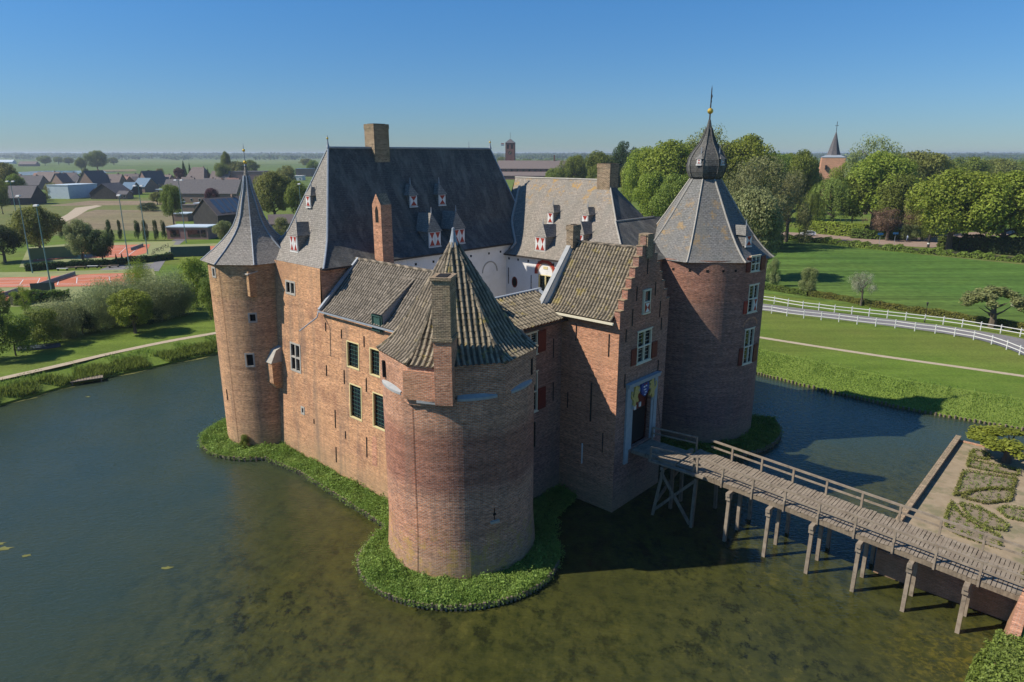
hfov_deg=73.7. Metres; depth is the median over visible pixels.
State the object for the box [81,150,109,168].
broadleaf tree
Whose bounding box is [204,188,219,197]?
broadleaf tree
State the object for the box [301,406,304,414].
window
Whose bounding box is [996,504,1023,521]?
flower bed
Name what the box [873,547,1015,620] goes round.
quay wall
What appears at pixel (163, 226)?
bush
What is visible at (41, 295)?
hedge
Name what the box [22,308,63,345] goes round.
bush
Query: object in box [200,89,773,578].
castle
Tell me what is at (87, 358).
footpath
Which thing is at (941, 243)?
hedge
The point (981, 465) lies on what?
flower bed
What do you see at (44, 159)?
broadleaf tree
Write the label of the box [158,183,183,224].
broadleaf tree
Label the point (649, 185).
broadleaf tree
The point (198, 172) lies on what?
house
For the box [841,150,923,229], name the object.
broadleaf tree
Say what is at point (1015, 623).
retaining wall
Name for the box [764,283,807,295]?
hedge
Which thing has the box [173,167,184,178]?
broadleaf tree
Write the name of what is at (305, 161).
broadleaf tree
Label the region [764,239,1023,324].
meadow
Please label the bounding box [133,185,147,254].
floodlight mast
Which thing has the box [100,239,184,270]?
pavement
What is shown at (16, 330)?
bush
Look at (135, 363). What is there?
reeds
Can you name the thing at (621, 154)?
tall tree
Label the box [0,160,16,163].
barn
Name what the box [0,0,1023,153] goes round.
sky
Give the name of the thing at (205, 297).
bush
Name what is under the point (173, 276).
willow shrub
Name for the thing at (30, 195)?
barn
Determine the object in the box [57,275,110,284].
court lines
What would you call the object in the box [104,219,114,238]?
bush
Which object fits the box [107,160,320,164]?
pasture
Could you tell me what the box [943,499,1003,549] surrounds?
flower bed
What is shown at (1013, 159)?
distant wood
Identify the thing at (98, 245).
broadleaf tree
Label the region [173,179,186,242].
floodlight mast
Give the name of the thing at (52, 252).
wind screen
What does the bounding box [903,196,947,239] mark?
broadleaf tree
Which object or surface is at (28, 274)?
court surround
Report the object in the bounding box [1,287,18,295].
tennis net
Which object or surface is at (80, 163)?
broadleaf tree
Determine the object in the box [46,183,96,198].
hall
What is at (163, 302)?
willow shrub
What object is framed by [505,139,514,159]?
bell tower
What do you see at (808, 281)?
bush
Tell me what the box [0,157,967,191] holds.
polder
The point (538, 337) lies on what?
window
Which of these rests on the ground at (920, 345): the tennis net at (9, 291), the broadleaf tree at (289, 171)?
the broadleaf tree at (289, 171)
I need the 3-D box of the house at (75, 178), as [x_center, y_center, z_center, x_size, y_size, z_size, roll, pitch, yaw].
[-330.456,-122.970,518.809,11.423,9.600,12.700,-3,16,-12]
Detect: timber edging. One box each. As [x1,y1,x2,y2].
[200,431,559,611]
[716,418,780,458]
[756,372,1023,430]
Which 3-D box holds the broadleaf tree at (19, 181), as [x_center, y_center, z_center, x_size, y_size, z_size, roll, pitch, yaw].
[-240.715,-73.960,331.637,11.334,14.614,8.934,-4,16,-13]
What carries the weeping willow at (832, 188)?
on the ground at (920, 345)
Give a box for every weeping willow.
[794,193,826,229]
[809,176,862,221]
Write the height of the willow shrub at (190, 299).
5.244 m
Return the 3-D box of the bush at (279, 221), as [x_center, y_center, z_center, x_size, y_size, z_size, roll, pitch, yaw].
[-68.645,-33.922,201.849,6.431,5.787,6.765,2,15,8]
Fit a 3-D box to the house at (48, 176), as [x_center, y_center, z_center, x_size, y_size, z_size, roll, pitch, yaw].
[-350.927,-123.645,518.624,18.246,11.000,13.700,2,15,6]
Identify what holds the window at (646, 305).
in the castle
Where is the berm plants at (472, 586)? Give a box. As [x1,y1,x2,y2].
[197,416,576,609]
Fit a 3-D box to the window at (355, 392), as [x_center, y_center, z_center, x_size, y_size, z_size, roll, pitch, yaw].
[-11.656,4.567,51.344,1.550,2.700,0.408,14,20,41]
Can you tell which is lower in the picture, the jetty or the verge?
the jetty
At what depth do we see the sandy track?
281.25 m
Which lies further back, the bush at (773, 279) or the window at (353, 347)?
the bush at (773, 279)
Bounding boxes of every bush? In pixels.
[0,311,37,355]
[0,314,7,343]
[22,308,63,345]
[43,182,52,194]
[59,220,66,240]
[67,308,94,333]
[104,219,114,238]
[117,220,122,239]
[129,297,165,324]
[133,220,140,238]
[137,202,159,210]
[141,220,148,240]
[152,220,158,238]
[160,220,166,240]
[177,256,211,310]
[197,277,213,319]
[238,434,250,448]
[272,216,289,235]
[766,258,780,284]
[798,267,818,292]
[899,224,919,240]
[918,223,938,239]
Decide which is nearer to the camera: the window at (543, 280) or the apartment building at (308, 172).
the window at (543, 280)
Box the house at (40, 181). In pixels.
[20,174,49,188]
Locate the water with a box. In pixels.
[0,354,1023,681]
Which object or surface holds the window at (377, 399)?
in the castle
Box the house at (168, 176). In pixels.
[164,174,173,178]
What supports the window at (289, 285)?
in the castle
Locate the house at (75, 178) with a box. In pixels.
[71,173,80,182]
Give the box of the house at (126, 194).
[116,189,132,198]
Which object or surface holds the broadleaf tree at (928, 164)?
on the ground at (920, 345)
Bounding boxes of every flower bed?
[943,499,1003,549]
[952,468,1017,495]
[957,501,1009,530]
[961,484,1015,503]
[966,457,1020,475]
[968,448,991,459]
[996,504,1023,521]
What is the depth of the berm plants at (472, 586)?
43.83 m
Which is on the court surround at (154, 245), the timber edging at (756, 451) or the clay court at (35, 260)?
the clay court at (35, 260)
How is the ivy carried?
attached to the retaining wall at (1015, 623)
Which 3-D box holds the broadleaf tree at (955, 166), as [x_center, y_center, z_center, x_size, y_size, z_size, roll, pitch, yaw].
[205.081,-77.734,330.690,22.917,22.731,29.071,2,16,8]
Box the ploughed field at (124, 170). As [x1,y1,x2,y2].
[104,169,136,171]
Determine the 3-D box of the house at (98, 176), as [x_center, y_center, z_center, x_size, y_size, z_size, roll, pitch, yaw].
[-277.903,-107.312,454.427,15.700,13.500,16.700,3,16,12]
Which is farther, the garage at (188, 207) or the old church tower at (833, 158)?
the old church tower at (833, 158)
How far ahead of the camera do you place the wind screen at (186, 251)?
161.11 m
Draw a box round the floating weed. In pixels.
[0,396,171,568]
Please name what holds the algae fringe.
on the water
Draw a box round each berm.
[203,423,575,609]
[662,416,779,458]
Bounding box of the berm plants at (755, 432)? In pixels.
[660,414,783,456]
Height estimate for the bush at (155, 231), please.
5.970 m
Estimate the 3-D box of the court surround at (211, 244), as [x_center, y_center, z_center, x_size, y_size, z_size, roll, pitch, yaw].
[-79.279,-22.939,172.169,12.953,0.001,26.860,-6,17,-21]
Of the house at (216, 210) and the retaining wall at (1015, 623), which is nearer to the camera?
the retaining wall at (1015, 623)
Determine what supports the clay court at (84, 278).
on the court surround at (28, 274)
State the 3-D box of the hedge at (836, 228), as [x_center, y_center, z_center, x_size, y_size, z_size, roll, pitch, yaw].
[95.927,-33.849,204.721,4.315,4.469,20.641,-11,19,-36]
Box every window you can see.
[211,266,215,277]
[244,353,255,366]
[248,312,257,322]
[285,280,295,295]
[290,341,300,373]
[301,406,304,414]
[346,340,358,370]
[349,383,361,421]
[369,347,379,377]
[372,391,384,431]
[382,360,385,376]
[525,329,545,354]
[531,358,532,374]
[534,370,545,412]
[534,422,535,446]
[537,274,550,294]
[631,326,657,365]
[641,288,651,314]
[738,326,757,365]
[743,283,759,313]
[746,254,765,272]
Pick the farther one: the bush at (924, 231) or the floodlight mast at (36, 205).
the bush at (924, 231)
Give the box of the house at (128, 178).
[124,175,134,181]
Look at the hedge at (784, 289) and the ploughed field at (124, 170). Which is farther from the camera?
the ploughed field at (124, 170)
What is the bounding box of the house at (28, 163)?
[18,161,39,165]
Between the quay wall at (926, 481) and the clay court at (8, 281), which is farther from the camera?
the clay court at (8, 281)
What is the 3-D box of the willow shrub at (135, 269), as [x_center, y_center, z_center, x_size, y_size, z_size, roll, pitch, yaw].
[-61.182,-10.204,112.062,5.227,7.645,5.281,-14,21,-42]
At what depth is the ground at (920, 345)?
88.98 m
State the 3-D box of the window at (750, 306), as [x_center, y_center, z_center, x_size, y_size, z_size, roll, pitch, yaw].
[20.306,-3.605,58.069,2.006,2.540,0.348,-12,19,-37]
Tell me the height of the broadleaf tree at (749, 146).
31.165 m
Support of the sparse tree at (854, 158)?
on the ground at (920, 345)
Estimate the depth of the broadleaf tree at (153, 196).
322.87 m
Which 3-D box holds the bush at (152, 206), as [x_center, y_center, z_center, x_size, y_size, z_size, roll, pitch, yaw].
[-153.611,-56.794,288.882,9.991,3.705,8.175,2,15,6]
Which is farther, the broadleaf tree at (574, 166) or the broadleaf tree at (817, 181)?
the broadleaf tree at (574, 166)
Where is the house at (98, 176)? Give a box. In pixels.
[77,169,108,185]
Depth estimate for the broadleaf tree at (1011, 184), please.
160.31 m
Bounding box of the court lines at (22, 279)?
[14,278,39,285]
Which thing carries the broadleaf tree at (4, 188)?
on the rough field at (61, 211)
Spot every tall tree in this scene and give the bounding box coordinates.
[0,288,11,322]
[585,150,613,178]
[611,141,635,187]
[731,184,784,262]
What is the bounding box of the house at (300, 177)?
[293,175,305,179]
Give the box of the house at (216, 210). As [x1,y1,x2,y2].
[191,194,239,225]
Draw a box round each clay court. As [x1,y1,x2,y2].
[0,277,47,286]
[32,256,77,261]
[50,273,136,286]
[83,244,149,257]
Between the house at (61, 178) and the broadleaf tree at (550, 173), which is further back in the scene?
the house at (61, 178)
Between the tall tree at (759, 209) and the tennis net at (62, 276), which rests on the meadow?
the tall tree at (759, 209)
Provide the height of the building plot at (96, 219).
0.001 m
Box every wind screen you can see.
[29,246,77,259]
[30,282,54,290]
[170,246,209,256]
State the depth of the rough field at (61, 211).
302.28 m
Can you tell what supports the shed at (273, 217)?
on the ground at (920, 345)
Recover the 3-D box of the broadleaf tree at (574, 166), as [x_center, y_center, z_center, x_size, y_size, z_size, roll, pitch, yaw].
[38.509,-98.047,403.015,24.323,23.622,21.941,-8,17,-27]
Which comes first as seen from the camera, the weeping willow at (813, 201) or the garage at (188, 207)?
the weeping willow at (813, 201)
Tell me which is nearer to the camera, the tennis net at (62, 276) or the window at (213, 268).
the window at (213, 268)
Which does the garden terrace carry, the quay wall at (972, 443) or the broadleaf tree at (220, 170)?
the quay wall at (972, 443)
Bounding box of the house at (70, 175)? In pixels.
[67,172,76,177]
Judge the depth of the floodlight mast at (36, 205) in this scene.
114.99 m
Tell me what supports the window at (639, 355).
in the castle
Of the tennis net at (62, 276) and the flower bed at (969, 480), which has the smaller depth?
the flower bed at (969, 480)
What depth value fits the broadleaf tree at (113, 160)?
1437.56 m
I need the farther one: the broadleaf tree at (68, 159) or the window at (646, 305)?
the broadleaf tree at (68, 159)
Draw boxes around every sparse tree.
[11,284,34,311]
[684,124,738,183]
[841,133,906,213]
[846,271,878,305]
[862,207,916,240]
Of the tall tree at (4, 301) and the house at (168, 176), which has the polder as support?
the house at (168, 176)
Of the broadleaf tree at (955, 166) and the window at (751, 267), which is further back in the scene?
the broadleaf tree at (955, 166)
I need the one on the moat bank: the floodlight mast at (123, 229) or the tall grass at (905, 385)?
the tall grass at (905, 385)
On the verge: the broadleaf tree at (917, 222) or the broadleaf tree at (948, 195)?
the broadleaf tree at (948, 195)
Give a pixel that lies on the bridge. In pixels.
(823, 510)
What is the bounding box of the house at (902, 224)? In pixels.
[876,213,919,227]
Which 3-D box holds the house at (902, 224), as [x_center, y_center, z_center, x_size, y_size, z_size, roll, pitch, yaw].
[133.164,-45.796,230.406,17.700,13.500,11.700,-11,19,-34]
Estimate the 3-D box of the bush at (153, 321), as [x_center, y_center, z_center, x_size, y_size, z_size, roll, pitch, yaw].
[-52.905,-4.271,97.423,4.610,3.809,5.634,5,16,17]
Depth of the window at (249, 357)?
57.62 m
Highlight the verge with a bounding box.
[918,248,1023,264]
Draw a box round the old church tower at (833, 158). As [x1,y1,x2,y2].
[819,121,845,199]
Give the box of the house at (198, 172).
[186,166,210,178]
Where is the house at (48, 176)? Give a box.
[37,171,60,181]
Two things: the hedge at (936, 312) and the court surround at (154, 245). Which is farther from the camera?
the court surround at (154, 245)
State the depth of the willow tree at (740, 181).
165.67 m
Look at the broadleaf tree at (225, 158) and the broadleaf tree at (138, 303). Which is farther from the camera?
the broadleaf tree at (225, 158)
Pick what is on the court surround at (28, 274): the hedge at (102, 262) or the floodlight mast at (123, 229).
the floodlight mast at (123, 229)
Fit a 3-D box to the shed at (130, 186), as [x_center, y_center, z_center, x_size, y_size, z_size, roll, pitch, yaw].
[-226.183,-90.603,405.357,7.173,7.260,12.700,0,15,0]
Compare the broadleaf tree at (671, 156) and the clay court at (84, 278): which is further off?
the broadleaf tree at (671, 156)
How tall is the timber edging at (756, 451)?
0.826 m
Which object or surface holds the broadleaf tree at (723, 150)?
on the ground at (920, 345)
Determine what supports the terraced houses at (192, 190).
on the rough field at (61, 211)
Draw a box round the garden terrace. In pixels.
[888,442,1023,592]
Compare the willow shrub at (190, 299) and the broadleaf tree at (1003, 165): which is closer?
the willow shrub at (190, 299)
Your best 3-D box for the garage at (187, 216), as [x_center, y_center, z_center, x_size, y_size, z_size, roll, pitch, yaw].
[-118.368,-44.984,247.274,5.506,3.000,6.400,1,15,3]
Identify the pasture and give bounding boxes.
[0,158,267,159]
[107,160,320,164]
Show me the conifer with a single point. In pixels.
(184, 169)
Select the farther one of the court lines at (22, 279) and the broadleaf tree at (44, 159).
the broadleaf tree at (44, 159)
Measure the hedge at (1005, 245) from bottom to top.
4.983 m
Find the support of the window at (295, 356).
in the castle
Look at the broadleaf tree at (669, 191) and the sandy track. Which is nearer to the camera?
the broadleaf tree at (669, 191)
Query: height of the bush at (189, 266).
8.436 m
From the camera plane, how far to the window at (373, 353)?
49.13 m
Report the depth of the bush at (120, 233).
190.27 m
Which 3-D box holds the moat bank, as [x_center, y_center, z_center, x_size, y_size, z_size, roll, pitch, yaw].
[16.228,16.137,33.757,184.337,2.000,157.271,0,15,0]
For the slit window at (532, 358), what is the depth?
41.18 m
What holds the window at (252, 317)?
in the castle
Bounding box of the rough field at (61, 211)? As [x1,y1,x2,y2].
[0,197,175,235]
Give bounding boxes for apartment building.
[231,171,268,183]
[295,168,314,176]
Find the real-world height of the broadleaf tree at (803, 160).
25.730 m
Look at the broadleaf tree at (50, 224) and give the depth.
156.86 m
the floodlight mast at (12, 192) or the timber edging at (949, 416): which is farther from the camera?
the floodlight mast at (12, 192)
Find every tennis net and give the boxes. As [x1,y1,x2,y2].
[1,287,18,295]
[39,271,75,282]
[131,243,142,249]
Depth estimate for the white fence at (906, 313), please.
99.82 m
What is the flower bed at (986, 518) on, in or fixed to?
on the garden terrace
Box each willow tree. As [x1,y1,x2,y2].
[724,172,760,225]
[730,154,796,248]
[771,166,812,243]
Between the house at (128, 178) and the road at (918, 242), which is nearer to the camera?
the road at (918, 242)
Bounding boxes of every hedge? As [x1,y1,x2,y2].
[8,288,70,305]
[24,252,173,270]
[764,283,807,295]
[775,234,1023,262]
[798,219,868,236]
[808,290,1023,330]
[850,227,905,239]
[936,235,960,249]
[958,233,1023,255]
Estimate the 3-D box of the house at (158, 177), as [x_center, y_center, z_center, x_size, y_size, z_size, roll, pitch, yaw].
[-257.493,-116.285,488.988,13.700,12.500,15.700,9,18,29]
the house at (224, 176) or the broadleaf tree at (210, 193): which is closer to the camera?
the broadleaf tree at (210, 193)
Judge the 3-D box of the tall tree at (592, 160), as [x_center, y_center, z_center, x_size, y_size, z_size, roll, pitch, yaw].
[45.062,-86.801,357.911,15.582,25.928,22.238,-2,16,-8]
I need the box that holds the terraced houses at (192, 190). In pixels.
[161,178,241,202]
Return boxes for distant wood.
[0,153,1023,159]
[515,157,569,160]
[557,156,1023,189]
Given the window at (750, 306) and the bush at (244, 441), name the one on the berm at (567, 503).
the bush at (244, 441)
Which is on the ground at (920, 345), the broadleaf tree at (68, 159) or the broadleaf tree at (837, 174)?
the broadleaf tree at (837, 174)
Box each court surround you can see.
[0,269,157,306]
[20,241,175,266]
[170,243,217,256]
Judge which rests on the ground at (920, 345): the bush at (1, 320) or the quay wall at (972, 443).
the bush at (1, 320)
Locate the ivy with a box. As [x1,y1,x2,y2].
[964,628,1023,681]
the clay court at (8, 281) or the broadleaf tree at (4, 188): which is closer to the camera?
the clay court at (8, 281)
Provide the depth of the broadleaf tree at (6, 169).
340.42 m
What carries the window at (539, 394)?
in the castle
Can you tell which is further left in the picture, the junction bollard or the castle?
the castle
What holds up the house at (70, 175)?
on the polder
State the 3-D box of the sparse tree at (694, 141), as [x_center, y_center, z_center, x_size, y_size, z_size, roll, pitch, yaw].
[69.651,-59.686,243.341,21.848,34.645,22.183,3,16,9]
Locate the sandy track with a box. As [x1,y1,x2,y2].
[59,205,99,221]
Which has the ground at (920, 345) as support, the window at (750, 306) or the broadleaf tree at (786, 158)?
the broadleaf tree at (786, 158)
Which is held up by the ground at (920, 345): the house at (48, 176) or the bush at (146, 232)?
the bush at (146, 232)
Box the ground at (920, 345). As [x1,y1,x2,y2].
[0,180,1023,397]
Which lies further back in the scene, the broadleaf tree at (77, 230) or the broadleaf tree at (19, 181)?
the broadleaf tree at (19, 181)
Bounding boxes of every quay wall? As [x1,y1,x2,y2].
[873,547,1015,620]
[877,435,960,547]
[959,440,1000,450]
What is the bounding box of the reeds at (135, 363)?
[0,338,217,397]
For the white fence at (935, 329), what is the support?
on the ground at (920, 345)
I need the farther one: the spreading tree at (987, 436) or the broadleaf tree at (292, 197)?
the broadleaf tree at (292, 197)
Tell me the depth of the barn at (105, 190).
364.34 m
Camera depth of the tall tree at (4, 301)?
91.78 m
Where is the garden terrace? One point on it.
(936, 497)
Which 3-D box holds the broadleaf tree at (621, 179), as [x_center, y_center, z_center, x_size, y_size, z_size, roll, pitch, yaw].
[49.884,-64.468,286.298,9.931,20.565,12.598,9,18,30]
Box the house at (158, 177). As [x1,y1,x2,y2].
[139,169,165,186]
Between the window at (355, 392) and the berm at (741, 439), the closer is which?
the window at (355, 392)
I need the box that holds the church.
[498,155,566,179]
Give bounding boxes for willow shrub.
[20,298,67,334]
[39,295,88,340]
[63,281,115,332]
[79,277,126,325]
[91,273,147,326]
[122,257,154,289]
[134,270,187,321]
[146,267,195,317]
[167,284,197,315]
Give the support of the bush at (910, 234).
on the ground at (920, 345)
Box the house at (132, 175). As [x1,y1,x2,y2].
[124,173,138,177]
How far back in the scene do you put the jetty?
77.10 m
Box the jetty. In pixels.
[70,375,102,385]
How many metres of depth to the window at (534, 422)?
48.90 m
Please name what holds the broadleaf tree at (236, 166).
on the polder
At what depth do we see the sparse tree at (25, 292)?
98.98 m
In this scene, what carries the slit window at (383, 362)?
in the castle
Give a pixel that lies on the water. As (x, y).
(118, 494)
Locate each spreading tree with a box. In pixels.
[958,285,1023,327]
[966,424,1023,463]
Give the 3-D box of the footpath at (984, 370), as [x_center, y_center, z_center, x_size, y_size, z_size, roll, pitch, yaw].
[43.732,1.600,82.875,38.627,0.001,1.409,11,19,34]
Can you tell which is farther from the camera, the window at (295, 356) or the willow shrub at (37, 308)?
the willow shrub at (37, 308)
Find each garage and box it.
[173,212,193,221]
[182,204,197,211]
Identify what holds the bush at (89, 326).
on the ground at (920, 345)
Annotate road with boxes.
[762,304,1023,354]
[783,231,1014,247]
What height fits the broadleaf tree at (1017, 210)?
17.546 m
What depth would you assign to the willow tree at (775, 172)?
169.32 m
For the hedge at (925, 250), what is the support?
on the ground at (920, 345)
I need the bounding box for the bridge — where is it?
[631,427,1023,633]
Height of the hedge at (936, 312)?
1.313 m
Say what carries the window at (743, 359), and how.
in the castle
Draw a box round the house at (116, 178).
[106,173,127,183]
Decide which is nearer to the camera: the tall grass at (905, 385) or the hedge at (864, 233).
the tall grass at (905, 385)
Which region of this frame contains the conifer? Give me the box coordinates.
[182,161,187,176]
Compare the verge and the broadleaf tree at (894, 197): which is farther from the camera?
the broadleaf tree at (894, 197)
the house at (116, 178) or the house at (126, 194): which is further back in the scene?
the house at (116, 178)
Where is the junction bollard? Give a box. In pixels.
[927,235,930,247]
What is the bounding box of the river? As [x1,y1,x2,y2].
[18,170,106,174]
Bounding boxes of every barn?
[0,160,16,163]
[6,186,46,204]
[89,182,133,198]
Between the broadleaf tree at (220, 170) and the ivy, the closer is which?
the ivy
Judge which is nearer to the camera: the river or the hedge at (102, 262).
the hedge at (102, 262)
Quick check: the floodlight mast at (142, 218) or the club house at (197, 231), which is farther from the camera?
the club house at (197, 231)
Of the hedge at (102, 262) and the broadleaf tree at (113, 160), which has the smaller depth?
the hedge at (102, 262)
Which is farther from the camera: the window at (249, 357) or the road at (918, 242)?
the road at (918, 242)
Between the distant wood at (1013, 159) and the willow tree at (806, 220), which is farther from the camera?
the distant wood at (1013, 159)
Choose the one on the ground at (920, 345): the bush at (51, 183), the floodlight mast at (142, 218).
the bush at (51, 183)
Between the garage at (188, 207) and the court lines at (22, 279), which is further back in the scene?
the garage at (188, 207)
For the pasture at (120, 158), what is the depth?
3202.53 m
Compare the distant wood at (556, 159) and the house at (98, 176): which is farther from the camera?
the distant wood at (556, 159)
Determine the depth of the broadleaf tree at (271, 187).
235.20 m
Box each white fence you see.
[763,296,1023,336]
[763,305,1023,354]
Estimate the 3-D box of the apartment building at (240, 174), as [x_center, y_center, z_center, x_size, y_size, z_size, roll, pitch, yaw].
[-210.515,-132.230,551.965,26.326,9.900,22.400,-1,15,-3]
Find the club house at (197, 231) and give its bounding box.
[165,224,217,239]
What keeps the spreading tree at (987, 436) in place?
on the garden terrace
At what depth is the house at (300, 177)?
614.04 m
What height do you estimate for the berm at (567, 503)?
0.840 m
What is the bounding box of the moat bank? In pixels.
[0,334,1023,429]
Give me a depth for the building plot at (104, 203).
332.07 m
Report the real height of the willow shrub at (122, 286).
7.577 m
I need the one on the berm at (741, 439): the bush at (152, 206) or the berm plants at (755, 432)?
the berm plants at (755, 432)
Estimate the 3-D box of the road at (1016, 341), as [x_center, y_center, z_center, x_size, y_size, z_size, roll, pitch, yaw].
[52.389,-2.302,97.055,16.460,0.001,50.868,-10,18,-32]
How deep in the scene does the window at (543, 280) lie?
64.71 m
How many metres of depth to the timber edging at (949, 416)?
70.20 m
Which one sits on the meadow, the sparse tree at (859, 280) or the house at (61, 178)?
the sparse tree at (859, 280)
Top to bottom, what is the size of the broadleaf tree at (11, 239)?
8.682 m
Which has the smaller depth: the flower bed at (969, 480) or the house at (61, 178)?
the flower bed at (969, 480)
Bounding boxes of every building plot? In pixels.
[51,201,161,205]
[68,210,175,230]
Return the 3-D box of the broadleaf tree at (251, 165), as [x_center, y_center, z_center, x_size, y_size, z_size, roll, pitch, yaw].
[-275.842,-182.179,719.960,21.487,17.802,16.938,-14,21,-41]
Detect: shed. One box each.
[122,182,142,194]
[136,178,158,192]
[268,214,293,232]
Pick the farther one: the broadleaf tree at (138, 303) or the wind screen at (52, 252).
the wind screen at (52, 252)
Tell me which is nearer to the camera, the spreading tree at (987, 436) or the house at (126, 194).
the spreading tree at (987, 436)
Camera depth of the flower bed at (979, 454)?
55.21 m
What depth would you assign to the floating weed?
44.68 m
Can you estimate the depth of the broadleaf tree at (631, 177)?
253.13 m
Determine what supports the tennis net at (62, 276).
on the court surround at (28, 274)
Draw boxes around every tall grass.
[756,349,1023,426]
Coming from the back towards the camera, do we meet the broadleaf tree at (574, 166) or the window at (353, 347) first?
the broadleaf tree at (574, 166)
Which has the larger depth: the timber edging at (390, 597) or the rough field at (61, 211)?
the rough field at (61, 211)
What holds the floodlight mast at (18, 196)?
on the court surround at (28, 274)
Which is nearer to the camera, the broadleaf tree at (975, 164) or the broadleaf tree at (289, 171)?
the broadleaf tree at (975, 164)
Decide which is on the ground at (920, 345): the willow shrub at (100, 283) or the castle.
the willow shrub at (100, 283)
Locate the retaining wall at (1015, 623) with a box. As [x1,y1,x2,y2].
[994,587,1023,663]
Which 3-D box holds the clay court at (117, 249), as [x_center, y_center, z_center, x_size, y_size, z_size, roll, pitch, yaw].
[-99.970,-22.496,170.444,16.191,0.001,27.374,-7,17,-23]
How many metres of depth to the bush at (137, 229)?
190.10 m
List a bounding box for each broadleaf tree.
[0,162,20,182]
[0,179,9,213]
[0,224,25,261]
[2,173,27,185]
[5,204,64,247]
[36,156,51,165]
[53,157,62,163]
[61,157,74,163]
[62,219,92,259]
[74,157,87,168]
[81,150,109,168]
[85,229,114,258]
[106,288,153,333]
[108,157,118,164]
[148,192,161,204]
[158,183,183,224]
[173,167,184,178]
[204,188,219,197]
[211,220,231,239]
[213,162,230,176]
[220,151,231,167]
[227,161,248,170]
[246,160,259,170]
[252,170,291,213]
[276,165,295,180]
[282,179,307,212]
[298,159,312,164]
[306,160,317,170]
[545,167,565,177]
[554,154,588,177]
[620,163,638,198]
[621,145,649,212]
[632,170,668,216]
[636,139,693,179]
[648,173,690,215]
[720,139,740,187]
[723,133,779,192]
[764,150,791,195]
[782,149,821,220]
[803,174,823,194]
[828,162,856,179]
[834,172,874,222]
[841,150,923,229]
[877,173,926,228]
[895,149,954,184]
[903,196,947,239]
[904,166,1009,249]
[934,157,958,178]
[953,156,994,178]
[965,170,1023,237]
[981,158,1023,176]
[1007,197,1023,236]
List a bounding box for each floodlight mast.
[5,181,15,210]
[15,195,32,272]
[33,204,51,288]
[116,194,130,269]
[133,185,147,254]
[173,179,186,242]
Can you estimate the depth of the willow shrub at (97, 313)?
92.55 m
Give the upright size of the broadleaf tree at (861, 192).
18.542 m
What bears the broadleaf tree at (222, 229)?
on the court surround at (211, 244)
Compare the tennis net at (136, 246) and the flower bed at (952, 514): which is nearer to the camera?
the flower bed at (952, 514)
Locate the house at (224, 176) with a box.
[210,171,230,178]
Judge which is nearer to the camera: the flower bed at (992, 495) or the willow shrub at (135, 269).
the flower bed at (992, 495)
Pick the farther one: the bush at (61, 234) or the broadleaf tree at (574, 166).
the broadleaf tree at (574, 166)
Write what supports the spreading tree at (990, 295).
on the ground at (920, 345)
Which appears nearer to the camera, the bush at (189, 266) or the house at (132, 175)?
the bush at (189, 266)
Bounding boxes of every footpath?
[0,332,215,379]
[760,337,1023,376]
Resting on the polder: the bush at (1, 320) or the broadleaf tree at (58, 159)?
the broadleaf tree at (58, 159)
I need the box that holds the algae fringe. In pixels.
[5,354,215,404]
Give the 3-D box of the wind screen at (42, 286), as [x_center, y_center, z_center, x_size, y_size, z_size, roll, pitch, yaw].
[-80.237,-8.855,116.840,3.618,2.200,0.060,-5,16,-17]
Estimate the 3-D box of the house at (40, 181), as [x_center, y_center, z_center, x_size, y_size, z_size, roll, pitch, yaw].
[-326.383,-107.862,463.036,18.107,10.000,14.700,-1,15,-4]
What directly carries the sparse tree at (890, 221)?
on the ground at (920, 345)
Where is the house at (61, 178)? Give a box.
[50,172,73,183]
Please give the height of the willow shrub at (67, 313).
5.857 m

